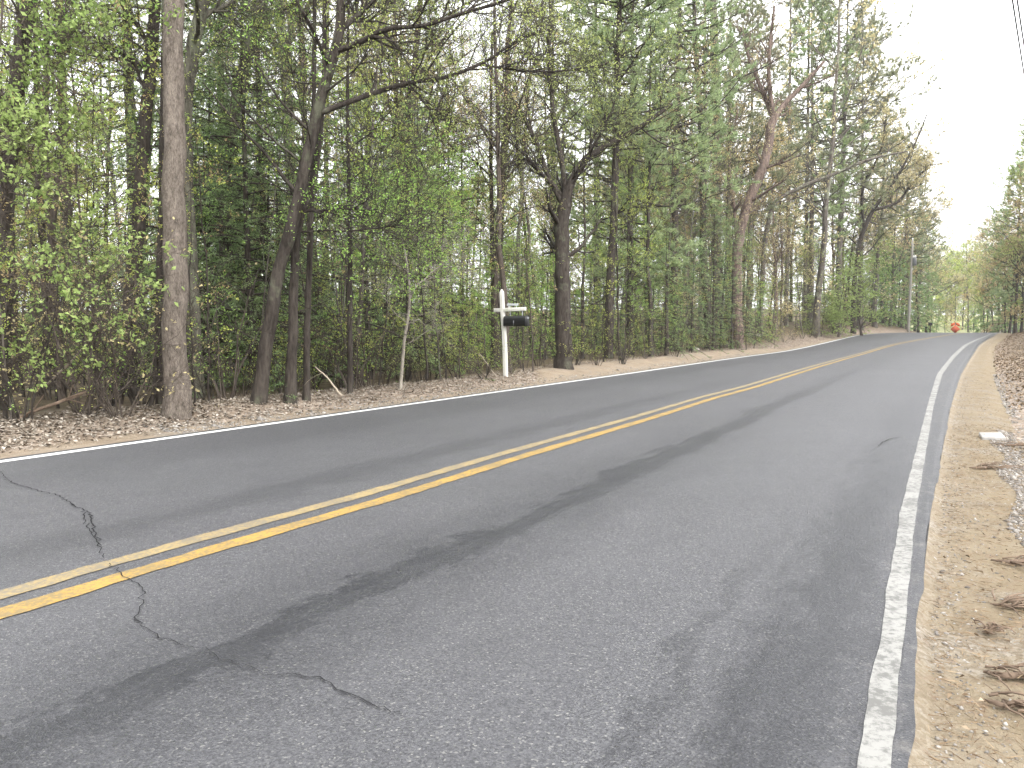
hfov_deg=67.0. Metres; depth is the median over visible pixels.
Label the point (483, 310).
sapling
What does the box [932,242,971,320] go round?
deciduous tree
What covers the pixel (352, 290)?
sapling
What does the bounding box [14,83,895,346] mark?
distant woods
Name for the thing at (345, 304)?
hemlock tree
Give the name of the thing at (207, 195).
hemlock tree
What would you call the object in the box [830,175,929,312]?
deciduous tree
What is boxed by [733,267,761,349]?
sapling
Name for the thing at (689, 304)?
sapling
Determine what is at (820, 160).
pine tree
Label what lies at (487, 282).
sapling
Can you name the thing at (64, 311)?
shrub
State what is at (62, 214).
sapling
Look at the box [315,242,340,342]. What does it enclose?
sapling
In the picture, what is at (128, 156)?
pine tree
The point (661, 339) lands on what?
shrub
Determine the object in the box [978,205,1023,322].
deciduous tree
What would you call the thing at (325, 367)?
shrub
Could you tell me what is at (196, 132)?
sapling
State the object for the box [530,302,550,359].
sapling
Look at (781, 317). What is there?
slender tree
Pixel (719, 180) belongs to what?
slender tree
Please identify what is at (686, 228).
pine tree
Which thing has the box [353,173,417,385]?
sapling
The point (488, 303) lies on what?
sapling
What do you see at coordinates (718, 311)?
sapling
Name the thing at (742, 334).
shrub
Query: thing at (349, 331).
slender tree
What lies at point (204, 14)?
deciduous tree
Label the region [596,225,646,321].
sapling
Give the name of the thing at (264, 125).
slender tree
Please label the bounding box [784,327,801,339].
shrub
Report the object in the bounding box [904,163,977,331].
deciduous tree
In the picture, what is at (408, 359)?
hemlock tree
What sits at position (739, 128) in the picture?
pine tree
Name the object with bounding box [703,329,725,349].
shrub
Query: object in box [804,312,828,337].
shrub
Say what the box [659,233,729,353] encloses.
hemlock tree
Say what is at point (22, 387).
sapling
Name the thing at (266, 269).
sapling
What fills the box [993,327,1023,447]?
leafy bank
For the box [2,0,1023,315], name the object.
sky
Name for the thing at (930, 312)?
hemlock tree
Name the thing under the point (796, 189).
slender tree
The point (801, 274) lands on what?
hemlock tree
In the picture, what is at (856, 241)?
slender tree
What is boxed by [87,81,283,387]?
hemlock tree
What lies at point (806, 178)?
pine tree
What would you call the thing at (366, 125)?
slender tree
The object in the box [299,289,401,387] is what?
shrub
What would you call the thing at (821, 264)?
deciduous tree
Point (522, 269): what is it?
sapling
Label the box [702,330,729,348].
shrub
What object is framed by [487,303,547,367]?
shrub
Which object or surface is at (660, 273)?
sapling
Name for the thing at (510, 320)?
mailbox
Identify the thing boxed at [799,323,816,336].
shrub
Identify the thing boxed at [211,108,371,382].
hemlock tree
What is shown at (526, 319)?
door
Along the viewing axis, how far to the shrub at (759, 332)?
47.29 m
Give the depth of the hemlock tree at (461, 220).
20.50 m
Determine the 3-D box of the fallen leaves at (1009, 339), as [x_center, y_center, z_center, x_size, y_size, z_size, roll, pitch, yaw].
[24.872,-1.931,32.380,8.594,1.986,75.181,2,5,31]
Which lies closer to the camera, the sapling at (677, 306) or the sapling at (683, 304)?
the sapling at (677, 306)
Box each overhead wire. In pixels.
[1012,0,1023,75]
[1016,0,1023,46]
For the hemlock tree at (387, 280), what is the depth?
21.60 m
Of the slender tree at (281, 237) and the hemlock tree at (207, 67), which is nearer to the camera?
the hemlock tree at (207, 67)
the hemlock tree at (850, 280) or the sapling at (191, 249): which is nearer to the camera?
the sapling at (191, 249)
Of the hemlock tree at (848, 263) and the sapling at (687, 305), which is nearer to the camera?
the sapling at (687, 305)
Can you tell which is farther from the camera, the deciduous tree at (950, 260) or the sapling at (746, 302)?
the deciduous tree at (950, 260)
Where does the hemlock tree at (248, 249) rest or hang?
on the forest floor
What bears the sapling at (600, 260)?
on the forest floor
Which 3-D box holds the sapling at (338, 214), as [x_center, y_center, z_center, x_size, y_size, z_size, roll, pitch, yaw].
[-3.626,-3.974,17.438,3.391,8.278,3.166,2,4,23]
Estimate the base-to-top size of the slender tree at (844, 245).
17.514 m
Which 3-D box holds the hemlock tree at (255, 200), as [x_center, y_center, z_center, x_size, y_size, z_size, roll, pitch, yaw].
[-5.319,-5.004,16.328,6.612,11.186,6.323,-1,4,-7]
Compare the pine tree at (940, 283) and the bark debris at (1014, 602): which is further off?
the pine tree at (940, 283)
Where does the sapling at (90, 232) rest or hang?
on the forest floor
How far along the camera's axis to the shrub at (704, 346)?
37.09 m
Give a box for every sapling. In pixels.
[0,0,162,410]
[0,0,195,418]
[0,0,202,399]
[0,6,118,396]
[0,30,91,251]
[0,68,44,323]
[0,145,67,396]
[0,206,59,419]
[1,27,129,377]
[9,142,115,407]
[16,6,147,389]
[16,246,41,363]
[18,122,101,318]
[21,78,129,384]
[40,120,107,337]
[43,190,162,405]
[60,35,159,324]
[67,31,211,403]
[83,144,157,346]
[87,2,252,406]
[101,130,239,405]
[105,68,205,390]
[110,120,232,381]
[135,73,243,351]
[143,97,277,401]
[196,196,237,344]
[228,80,346,388]
[229,57,361,360]
[230,55,314,335]
[233,125,333,385]
[233,245,271,337]
[250,96,343,388]
[261,7,378,329]
[262,48,405,387]
[271,138,321,359]
[281,1,435,345]
[302,36,423,379]
[302,103,390,389]
[310,220,370,382]
[314,218,379,370]
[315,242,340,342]
[323,196,370,375]
[326,63,476,381]
[342,193,513,388]
[352,181,400,363]
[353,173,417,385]
[363,126,411,374]
[367,278,412,380]
[370,191,404,344]
[371,228,402,360]
[396,300,433,378]
[399,180,471,379]
[406,171,479,380]
[411,220,452,354]
[412,274,455,377]
[431,217,490,378]
[443,295,477,377]
[447,251,495,373]
[448,188,489,367]
[455,292,484,364]
[458,217,525,343]
[464,275,500,373]
[468,144,549,359]
[476,230,529,362]
[476,240,515,323]
[477,147,562,370]
[478,251,498,368]
[485,195,545,360]
[495,174,551,371]
[503,247,540,349]
[520,170,579,352]
[520,266,554,360]
[521,236,588,362]
[528,222,554,331]
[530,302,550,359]
[534,138,610,316]
[543,248,582,357]
[544,220,588,356]
[570,232,597,357]
[570,258,598,336]
[571,223,615,352]
[573,246,625,360]
[578,245,624,361]
[579,148,662,363]
[586,279,621,355]
[591,238,629,355]
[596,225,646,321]
[614,246,652,356]
[614,248,640,347]
[624,279,663,357]
[630,257,669,358]
[637,215,680,350]
[652,265,680,344]
[659,245,684,349]
[665,210,707,350]
[669,279,682,339]
[671,282,702,349]
[676,219,719,340]
[679,267,695,347]
[679,269,700,341]
[679,275,705,341]
[682,205,731,349]
[689,257,711,348]
[703,275,730,348]
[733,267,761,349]
[734,229,775,346]
[755,246,780,313]
[762,271,784,343]
[765,266,782,338]
[782,266,797,332]
[791,258,810,330]
[862,269,873,321]
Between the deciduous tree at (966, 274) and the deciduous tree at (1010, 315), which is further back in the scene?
the deciduous tree at (966, 274)
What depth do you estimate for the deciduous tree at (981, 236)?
91.97 m
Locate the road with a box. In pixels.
[0,316,1019,767]
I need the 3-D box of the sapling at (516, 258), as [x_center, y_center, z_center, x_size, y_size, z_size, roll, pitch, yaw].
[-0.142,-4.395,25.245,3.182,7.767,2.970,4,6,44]
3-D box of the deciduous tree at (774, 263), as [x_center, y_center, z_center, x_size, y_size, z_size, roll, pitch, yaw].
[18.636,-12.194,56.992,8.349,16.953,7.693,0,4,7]
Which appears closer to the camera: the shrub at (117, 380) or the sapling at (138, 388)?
the shrub at (117, 380)
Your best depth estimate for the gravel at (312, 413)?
11.90 m
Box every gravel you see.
[144,353,756,433]
[989,430,1023,545]
[992,372,1023,446]
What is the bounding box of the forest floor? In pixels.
[0,307,997,452]
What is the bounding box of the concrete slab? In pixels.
[979,432,1005,440]
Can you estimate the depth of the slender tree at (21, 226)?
11.97 m
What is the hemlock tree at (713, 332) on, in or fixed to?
on the forest floor
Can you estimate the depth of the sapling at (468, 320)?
22.82 m
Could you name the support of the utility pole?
on the forest floor
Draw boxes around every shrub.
[0,177,256,414]
[0,252,88,421]
[0,268,83,379]
[0,327,29,412]
[1,268,202,414]
[11,317,132,399]
[11,345,35,392]
[26,330,158,408]
[27,280,163,419]
[46,240,239,405]
[132,275,299,398]
[147,335,251,399]
[203,337,284,395]
[224,318,322,393]
[250,330,326,393]
[276,303,368,388]
[280,313,389,388]
[298,302,408,388]
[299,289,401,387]
[356,320,431,385]
[370,334,444,381]
[395,330,457,381]
[405,313,480,379]
[427,318,497,377]
[435,321,500,373]
[454,339,510,379]
[483,341,524,375]
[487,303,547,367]
[512,316,552,365]
[537,310,605,364]
[541,321,591,360]
[578,330,621,365]
[600,311,658,363]
[601,325,646,357]
[634,333,654,358]
[639,312,680,355]
[655,321,696,356]
[678,326,706,352]
[679,334,704,350]
[694,335,712,350]
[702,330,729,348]
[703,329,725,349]
[722,312,756,348]
[745,320,768,343]
[766,317,790,336]
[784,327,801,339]
[792,324,811,338]
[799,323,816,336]
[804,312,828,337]
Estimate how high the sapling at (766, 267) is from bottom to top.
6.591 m
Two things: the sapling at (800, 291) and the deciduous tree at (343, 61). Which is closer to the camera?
the deciduous tree at (343, 61)
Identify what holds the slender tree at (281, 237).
on the forest floor
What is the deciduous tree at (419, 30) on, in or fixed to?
on the forest floor
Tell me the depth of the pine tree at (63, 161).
24.01 m
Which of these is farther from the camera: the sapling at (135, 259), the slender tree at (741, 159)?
the slender tree at (741, 159)
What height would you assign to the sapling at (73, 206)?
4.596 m
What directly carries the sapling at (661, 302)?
on the forest floor
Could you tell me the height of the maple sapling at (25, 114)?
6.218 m
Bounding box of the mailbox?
[494,289,528,376]
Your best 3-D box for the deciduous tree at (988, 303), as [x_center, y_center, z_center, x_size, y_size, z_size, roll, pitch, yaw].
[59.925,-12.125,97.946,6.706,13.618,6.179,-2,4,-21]
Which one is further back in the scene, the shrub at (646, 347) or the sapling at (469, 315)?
the shrub at (646, 347)
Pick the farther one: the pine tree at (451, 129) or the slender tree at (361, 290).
the pine tree at (451, 129)
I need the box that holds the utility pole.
[907,238,916,331]
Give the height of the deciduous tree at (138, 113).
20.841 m
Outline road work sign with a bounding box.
[951,323,959,332]
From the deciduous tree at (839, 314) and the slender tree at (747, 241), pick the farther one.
the deciduous tree at (839, 314)
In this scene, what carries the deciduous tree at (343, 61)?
on the forest floor
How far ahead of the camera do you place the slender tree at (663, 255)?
41.66 m
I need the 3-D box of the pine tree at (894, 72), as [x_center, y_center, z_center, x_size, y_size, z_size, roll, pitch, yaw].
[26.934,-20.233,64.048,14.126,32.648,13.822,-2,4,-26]
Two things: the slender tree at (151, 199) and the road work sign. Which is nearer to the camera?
the slender tree at (151, 199)
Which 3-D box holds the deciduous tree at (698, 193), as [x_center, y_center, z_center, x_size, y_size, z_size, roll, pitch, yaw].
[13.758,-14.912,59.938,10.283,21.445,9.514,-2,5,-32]
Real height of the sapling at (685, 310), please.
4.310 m
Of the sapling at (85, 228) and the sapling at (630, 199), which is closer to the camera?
the sapling at (85, 228)
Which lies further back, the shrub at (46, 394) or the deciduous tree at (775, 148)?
the deciduous tree at (775, 148)
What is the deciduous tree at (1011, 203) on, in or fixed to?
on the leafy bank
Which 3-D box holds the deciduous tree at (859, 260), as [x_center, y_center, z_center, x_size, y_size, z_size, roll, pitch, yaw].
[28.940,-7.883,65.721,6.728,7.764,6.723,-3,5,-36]
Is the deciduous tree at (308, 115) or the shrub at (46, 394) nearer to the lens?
the shrub at (46, 394)
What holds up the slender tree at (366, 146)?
on the forest floor
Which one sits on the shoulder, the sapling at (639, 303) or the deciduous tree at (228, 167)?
the sapling at (639, 303)
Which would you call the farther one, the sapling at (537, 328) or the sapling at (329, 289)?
the sapling at (537, 328)
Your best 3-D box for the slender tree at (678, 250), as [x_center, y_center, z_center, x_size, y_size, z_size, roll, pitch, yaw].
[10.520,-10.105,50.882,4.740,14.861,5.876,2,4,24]
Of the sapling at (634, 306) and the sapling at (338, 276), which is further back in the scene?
the sapling at (634, 306)
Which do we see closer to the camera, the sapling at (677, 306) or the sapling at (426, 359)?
the sapling at (426, 359)
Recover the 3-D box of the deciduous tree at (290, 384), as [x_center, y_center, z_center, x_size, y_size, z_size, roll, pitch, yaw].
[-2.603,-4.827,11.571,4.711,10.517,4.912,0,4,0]
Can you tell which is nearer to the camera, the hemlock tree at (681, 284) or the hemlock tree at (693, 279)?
the hemlock tree at (693, 279)
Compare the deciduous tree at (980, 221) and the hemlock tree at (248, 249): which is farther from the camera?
the deciduous tree at (980, 221)
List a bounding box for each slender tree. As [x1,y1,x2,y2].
[0,0,157,400]
[0,0,203,395]
[1,0,130,389]
[8,17,159,325]
[11,51,81,392]
[15,207,38,356]
[21,102,109,337]
[49,0,198,403]
[70,13,160,344]
[74,0,204,286]
[111,84,211,263]
[120,8,274,250]
[146,59,273,260]
[186,0,372,400]
[186,0,394,379]
[200,20,320,348]
[201,0,455,393]
[242,116,332,353]
[252,36,360,279]
[266,0,473,385]
[270,36,421,369]
[280,14,435,359]
[281,105,393,355]
[304,4,438,340]
[317,0,500,323]
[331,3,448,363]
[352,0,515,361]
[352,63,472,359]
[379,92,456,355]
[384,20,501,362]
[397,0,592,372]
[421,5,547,367]
[435,0,597,358]
[436,1,603,357]
[444,76,533,350]
[446,26,583,358]
[457,13,552,348]
[483,1,590,321]
[505,119,599,357]
[514,75,649,358]
[567,94,664,328]
[570,98,673,359]
[571,125,671,346]
[580,0,740,356]
[588,150,679,332]
[622,22,754,353]
[637,180,701,345]
[639,172,727,348]
[650,118,758,333]
[651,189,703,341]
[652,128,694,334]
[656,133,748,333]
[661,102,788,347]
[668,123,756,320]
[682,106,733,305]
[708,150,763,329]
[715,184,783,343]
[715,209,764,340]
[746,122,907,334]
[746,170,795,327]
[746,202,800,340]
[752,128,825,324]
[758,122,816,328]
[759,228,797,318]
[777,215,825,333]
[783,221,828,325]
[797,194,853,320]
[825,223,880,328]
[826,158,858,289]
[844,146,889,320]
[848,190,884,304]
[940,288,954,332]
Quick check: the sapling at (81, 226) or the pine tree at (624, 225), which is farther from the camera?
the pine tree at (624, 225)
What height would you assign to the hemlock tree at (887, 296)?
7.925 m
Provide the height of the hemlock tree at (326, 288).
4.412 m
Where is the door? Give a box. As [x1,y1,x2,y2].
[524,316,528,325]
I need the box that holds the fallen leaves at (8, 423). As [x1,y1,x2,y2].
[0,332,850,452]
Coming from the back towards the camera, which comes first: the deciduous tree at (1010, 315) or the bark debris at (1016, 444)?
the deciduous tree at (1010, 315)
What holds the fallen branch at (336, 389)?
on the shoulder
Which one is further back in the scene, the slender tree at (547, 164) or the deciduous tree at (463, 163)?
the deciduous tree at (463, 163)
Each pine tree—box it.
[2,0,160,361]
[25,0,236,359]
[249,0,405,327]
[299,0,501,362]
[321,0,496,312]
[386,25,492,343]
[475,0,611,346]
[517,0,701,348]
[535,0,740,354]
[537,0,705,358]
[551,0,815,349]
[582,99,665,310]
[625,0,781,342]
[634,113,724,321]
[638,0,748,348]
[666,0,835,337]
[693,0,773,330]
[747,0,878,329]
[748,96,824,321]
[755,0,828,326]
[763,0,942,334]
[776,2,845,324]
[810,14,941,330]
[852,140,926,322]
[877,141,956,327]
[896,211,949,330]
[914,211,958,330]
[966,112,1023,329]
[978,160,1023,333]
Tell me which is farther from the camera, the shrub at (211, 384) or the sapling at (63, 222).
the sapling at (63, 222)
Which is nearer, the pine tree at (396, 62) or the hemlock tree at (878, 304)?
the pine tree at (396, 62)
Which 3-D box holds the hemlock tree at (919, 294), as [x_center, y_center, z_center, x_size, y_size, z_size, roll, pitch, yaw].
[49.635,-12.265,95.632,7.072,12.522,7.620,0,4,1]
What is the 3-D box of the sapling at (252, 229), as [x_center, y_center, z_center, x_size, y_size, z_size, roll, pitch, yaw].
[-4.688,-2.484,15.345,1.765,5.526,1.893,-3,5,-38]
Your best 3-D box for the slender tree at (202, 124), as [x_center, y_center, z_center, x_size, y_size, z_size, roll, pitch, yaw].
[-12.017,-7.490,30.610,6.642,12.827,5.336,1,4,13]
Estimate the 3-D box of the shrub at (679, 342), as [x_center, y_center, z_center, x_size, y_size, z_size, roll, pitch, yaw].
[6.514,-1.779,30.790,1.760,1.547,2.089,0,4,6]
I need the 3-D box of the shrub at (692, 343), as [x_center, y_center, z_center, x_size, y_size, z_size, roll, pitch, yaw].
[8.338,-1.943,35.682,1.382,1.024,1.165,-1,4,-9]
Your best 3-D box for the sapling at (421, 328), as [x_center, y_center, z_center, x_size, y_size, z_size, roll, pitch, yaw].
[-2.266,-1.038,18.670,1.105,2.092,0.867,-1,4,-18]
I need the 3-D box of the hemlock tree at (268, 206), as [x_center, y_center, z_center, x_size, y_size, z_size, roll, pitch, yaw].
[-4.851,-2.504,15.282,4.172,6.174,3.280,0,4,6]
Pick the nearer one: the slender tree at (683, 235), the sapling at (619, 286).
the sapling at (619, 286)
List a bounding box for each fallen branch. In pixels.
[47,297,116,384]
[306,366,342,395]
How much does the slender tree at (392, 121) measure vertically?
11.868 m
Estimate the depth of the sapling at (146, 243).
14.28 m
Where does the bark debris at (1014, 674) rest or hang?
on the sandy verge
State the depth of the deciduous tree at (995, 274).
92.71 m
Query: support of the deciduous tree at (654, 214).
on the forest floor
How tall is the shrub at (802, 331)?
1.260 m
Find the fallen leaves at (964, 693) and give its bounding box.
[939,369,1023,766]
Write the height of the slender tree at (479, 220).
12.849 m
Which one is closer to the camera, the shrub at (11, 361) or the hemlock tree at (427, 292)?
the shrub at (11, 361)
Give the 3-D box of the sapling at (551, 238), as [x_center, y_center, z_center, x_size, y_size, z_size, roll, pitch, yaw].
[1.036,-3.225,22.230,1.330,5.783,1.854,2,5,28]
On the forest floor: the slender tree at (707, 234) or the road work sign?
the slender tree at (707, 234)
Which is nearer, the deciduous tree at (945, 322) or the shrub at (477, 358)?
the shrub at (477, 358)
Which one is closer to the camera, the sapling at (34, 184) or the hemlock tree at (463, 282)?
the sapling at (34, 184)
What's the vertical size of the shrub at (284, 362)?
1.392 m
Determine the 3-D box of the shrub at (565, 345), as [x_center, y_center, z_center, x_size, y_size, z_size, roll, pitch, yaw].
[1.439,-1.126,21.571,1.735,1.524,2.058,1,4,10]
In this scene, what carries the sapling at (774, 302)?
on the forest floor
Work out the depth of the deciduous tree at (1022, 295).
61.62 m
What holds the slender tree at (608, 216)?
on the forest floor
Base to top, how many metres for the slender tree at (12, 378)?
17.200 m
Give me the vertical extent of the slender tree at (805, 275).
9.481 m
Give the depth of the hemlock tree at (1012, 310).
83.68 m
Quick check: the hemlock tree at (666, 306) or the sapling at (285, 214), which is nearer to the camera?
the sapling at (285, 214)
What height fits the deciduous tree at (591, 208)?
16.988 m
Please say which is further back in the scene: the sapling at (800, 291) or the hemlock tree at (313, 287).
the sapling at (800, 291)
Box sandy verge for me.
[908,333,1023,767]
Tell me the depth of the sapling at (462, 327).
16.99 m
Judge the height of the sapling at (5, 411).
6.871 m
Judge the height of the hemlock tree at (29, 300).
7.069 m
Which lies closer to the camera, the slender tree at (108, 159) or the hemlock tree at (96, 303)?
the hemlock tree at (96, 303)
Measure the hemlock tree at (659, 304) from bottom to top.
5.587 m
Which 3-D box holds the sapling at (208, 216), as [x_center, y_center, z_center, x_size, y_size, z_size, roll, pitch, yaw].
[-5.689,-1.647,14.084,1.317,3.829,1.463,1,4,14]
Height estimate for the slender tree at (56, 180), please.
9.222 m
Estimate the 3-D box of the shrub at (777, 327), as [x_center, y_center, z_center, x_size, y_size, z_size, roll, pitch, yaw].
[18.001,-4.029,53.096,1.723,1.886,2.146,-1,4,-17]
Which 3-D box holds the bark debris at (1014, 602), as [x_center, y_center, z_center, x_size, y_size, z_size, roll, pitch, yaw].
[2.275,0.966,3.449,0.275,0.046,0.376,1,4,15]
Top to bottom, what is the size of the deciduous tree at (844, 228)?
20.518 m
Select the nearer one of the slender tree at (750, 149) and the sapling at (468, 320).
the sapling at (468, 320)
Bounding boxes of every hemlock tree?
[14,210,86,376]
[15,170,87,358]
[16,122,118,363]
[17,0,356,397]
[30,219,118,369]
[37,235,150,373]
[66,5,335,377]
[77,1,384,380]
[79,159,157,343]
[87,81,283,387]
[89,0,385,400]
[94,69,301,391]
[102,76,300,377]
[107,0,413,384]
[119,122,286,391]
[121,0,441,398]
[137,55,345,382]
[149,183,287,386]
[201,92,362,388]
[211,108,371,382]
[274,164,355,349]
[297,83,467,379]
[311,243,357,354]
[313,91,493,382]
[323,235,387,356]
[328,265,366,370]
[332,157,443,373]
[372,147,518,377]
[376,148,482,355]
[390,106,554,371]
[425,191,510,351]
[450,167,553,350]
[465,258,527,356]
[481,206,577,355]
[509,165,604,351]
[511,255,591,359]
[570,203,637,348]
[570,290,598,347]
[577,274,624,350]
[587,205,687,349]
[589,283,624,351]
[597,216,685,353]
[613,234,697,352]
[624,222,708,359]
[654,220,702,345]
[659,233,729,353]
[678,199,770,351]
[697,218,780,350]
[702,224,774,346]
[710,253,755,340]
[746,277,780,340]
[778,220,844,323]
[791,238,832,321]
[831,236,872,317]
[841,252,864,320]
[856,243,901,325]
[864,232,931,328]
[865,242,907,326]
[868,231,923,329]
[868,262,902,325]
[877,233,937,332]
[884,248,922,331]
[896,238,949,332]
[916,286,940,332]
[963,269,1001,332]
[971,245,1020,332]
[998,274,1023,333]
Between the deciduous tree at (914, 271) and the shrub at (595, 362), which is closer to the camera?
the shrub at (595, 362)
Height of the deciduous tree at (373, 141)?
15.106 m
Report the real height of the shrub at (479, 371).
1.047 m
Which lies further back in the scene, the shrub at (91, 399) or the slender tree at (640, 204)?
the slender tree at (640, 204)
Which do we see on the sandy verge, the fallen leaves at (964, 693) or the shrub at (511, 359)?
the fallen leaves at (964, 693)
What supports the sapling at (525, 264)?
on the forest floor
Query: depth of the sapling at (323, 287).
16.22 m
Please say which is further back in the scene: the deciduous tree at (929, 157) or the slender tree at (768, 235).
the deciduous tree at (929, 157)
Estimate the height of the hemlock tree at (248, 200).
8.300 m
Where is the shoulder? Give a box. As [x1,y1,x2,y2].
[0,319,995,458]
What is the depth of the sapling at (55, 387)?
10.13 m
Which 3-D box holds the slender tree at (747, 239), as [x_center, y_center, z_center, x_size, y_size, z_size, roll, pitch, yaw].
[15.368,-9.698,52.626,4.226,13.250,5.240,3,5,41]
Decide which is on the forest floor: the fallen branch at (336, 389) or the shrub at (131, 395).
the shrub at (131, 395)
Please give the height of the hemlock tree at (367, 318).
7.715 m
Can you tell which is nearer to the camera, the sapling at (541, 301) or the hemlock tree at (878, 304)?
the sapling at (541, 301)
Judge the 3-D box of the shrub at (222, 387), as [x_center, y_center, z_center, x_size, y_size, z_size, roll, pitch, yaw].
[-4.521,-0.721,12.359,1.967,2.074,2.541,3,5,32]
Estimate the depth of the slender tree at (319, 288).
18.17 m
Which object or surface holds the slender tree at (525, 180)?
on the forest floor
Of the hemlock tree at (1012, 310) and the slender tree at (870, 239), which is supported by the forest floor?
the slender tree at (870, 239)
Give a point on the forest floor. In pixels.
(327, 385)
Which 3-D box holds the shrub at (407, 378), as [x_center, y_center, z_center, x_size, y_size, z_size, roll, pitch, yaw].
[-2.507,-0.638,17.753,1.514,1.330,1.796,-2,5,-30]
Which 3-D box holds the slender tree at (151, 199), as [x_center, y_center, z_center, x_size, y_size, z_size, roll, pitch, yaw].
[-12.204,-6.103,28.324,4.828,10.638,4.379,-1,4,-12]
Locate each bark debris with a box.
[969,461,1023,470]
[973,619,1015,634]
[983,662,1023,690]
[983,691,1023,717]
[990,555,1023,565]
[990,588,1023,616]
[991,441,1023,446]
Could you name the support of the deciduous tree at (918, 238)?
on the forest floor
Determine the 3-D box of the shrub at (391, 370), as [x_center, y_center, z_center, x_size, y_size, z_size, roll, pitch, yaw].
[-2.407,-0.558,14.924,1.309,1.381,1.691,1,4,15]
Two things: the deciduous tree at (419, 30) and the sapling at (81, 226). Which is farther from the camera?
the deciduous tree at (419, 30)
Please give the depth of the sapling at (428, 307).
18.90 m
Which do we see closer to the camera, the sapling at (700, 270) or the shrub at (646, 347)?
the shrub at (646, 347)
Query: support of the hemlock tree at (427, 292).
on the forest floor
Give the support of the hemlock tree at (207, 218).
on the forest floor
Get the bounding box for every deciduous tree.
[0,0,101,308]
[0,0,185,410]
[7,0,214,395]
[76,7,243,308]
[105,0,410,366]
[135,0,397,387]
[138,0,331,397]
[156,0,717,404]
[161,0,191,419]
[198,0,484,404]
[237,8,378,328]
[299,2,459,357]
[319,0,535,365]
[379,0,600,367]
[417,49,495,338]
[454,0,636,358]
[459,0,742,369]
[476,0,639,357]
[509,2,731,346]
[564,92,659,341]
[585,71,698,318]
[608,85,681,344]
[638,57,774,335]
[651,17,797,331]
[662,55,761,327]
[681,0,763,340]
[707,66,824,309]
[716,0,850,347]
[721,113,828,331]
[738,0,950,337]
[738,93,838,321]
[767,111,896,317]
[792,81,915,320]
[794,289,855,335]
[807,262,878,337]
[814,245,897,334]
[820,36,967,327]
[830,91,961,333]
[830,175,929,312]
[836,121,956,329]
[846,109,953,326]
[864,150,953,326]
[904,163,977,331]
[911,258,948,331]
[914,233,959,321]
[921,269,958,326]
[927,240,966,308]
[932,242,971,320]
[932,254,964,324]
[936,273,973,331]
[939,222,976,318]
[939,230,995,331]
[944,234,986,312]
[944,246,983,329]
[952,206,1014,332]
[954,259,1000,328]
[960,240,1006,332]
[961,212,1001,313]
[961,223,999,332]
[963,140,1023,321]
[966,217,1023,332]
[978,155,1023,322]
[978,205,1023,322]
[982,190,1022,332]
[987,122,1023,256]
[990,268,1021,330]
[992,183,1023,332]
[1007,221,1023,325]
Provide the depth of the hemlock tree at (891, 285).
82.84 m
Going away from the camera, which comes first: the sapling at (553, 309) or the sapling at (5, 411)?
the sapling at (5, 411)
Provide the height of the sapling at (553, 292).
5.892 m
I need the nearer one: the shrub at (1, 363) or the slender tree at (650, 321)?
the shrub at (1, 363)
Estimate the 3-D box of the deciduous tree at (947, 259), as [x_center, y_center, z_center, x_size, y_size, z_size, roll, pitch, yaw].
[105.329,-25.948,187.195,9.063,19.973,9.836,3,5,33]
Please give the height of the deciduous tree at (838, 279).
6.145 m
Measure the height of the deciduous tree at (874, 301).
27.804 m
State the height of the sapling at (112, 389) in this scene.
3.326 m
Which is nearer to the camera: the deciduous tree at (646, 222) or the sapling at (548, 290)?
the sapling at (548, 290)
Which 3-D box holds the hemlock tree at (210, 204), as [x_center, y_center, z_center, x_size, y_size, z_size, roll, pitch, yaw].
[-7.152,-3.652,19.007,4.587,7.761,4.387,1,4,8]
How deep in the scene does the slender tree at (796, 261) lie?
58.47 m
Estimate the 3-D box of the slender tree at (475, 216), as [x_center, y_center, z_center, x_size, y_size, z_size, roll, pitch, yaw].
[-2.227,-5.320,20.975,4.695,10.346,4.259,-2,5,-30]
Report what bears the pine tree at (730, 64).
on the forest floor
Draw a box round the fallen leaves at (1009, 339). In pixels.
[992,330,1023,412]
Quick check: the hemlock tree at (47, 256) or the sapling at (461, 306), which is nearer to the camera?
the sapling at (461, 306)
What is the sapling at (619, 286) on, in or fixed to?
on the forest floor
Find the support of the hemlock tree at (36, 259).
on the forest floor
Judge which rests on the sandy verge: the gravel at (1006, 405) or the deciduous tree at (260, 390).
the gravel at (1006, 405)
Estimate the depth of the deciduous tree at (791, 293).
75.24 m
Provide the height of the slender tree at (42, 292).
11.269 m
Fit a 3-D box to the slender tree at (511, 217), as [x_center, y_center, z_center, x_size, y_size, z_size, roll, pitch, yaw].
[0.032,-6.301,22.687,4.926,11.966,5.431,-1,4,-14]
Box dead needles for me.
[921,422,1023,767]
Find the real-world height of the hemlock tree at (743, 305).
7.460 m
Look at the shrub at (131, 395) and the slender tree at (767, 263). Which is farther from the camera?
the slender tree at (767, 263)
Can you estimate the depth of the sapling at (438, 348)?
16.66 m
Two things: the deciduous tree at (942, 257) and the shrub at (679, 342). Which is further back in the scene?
the deciduous tree at (942, 257)
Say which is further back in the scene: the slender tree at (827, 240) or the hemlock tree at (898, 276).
the hemlock tree at (898, 276)
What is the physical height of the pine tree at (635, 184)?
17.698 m
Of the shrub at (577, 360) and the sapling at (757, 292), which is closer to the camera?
the shrub at (577, 360)
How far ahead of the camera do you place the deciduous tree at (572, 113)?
29.52 m
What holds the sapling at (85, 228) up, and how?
on the forest floor
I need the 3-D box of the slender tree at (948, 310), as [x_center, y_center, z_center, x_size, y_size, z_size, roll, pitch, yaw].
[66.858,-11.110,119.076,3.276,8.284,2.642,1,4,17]
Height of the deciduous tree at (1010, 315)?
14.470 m

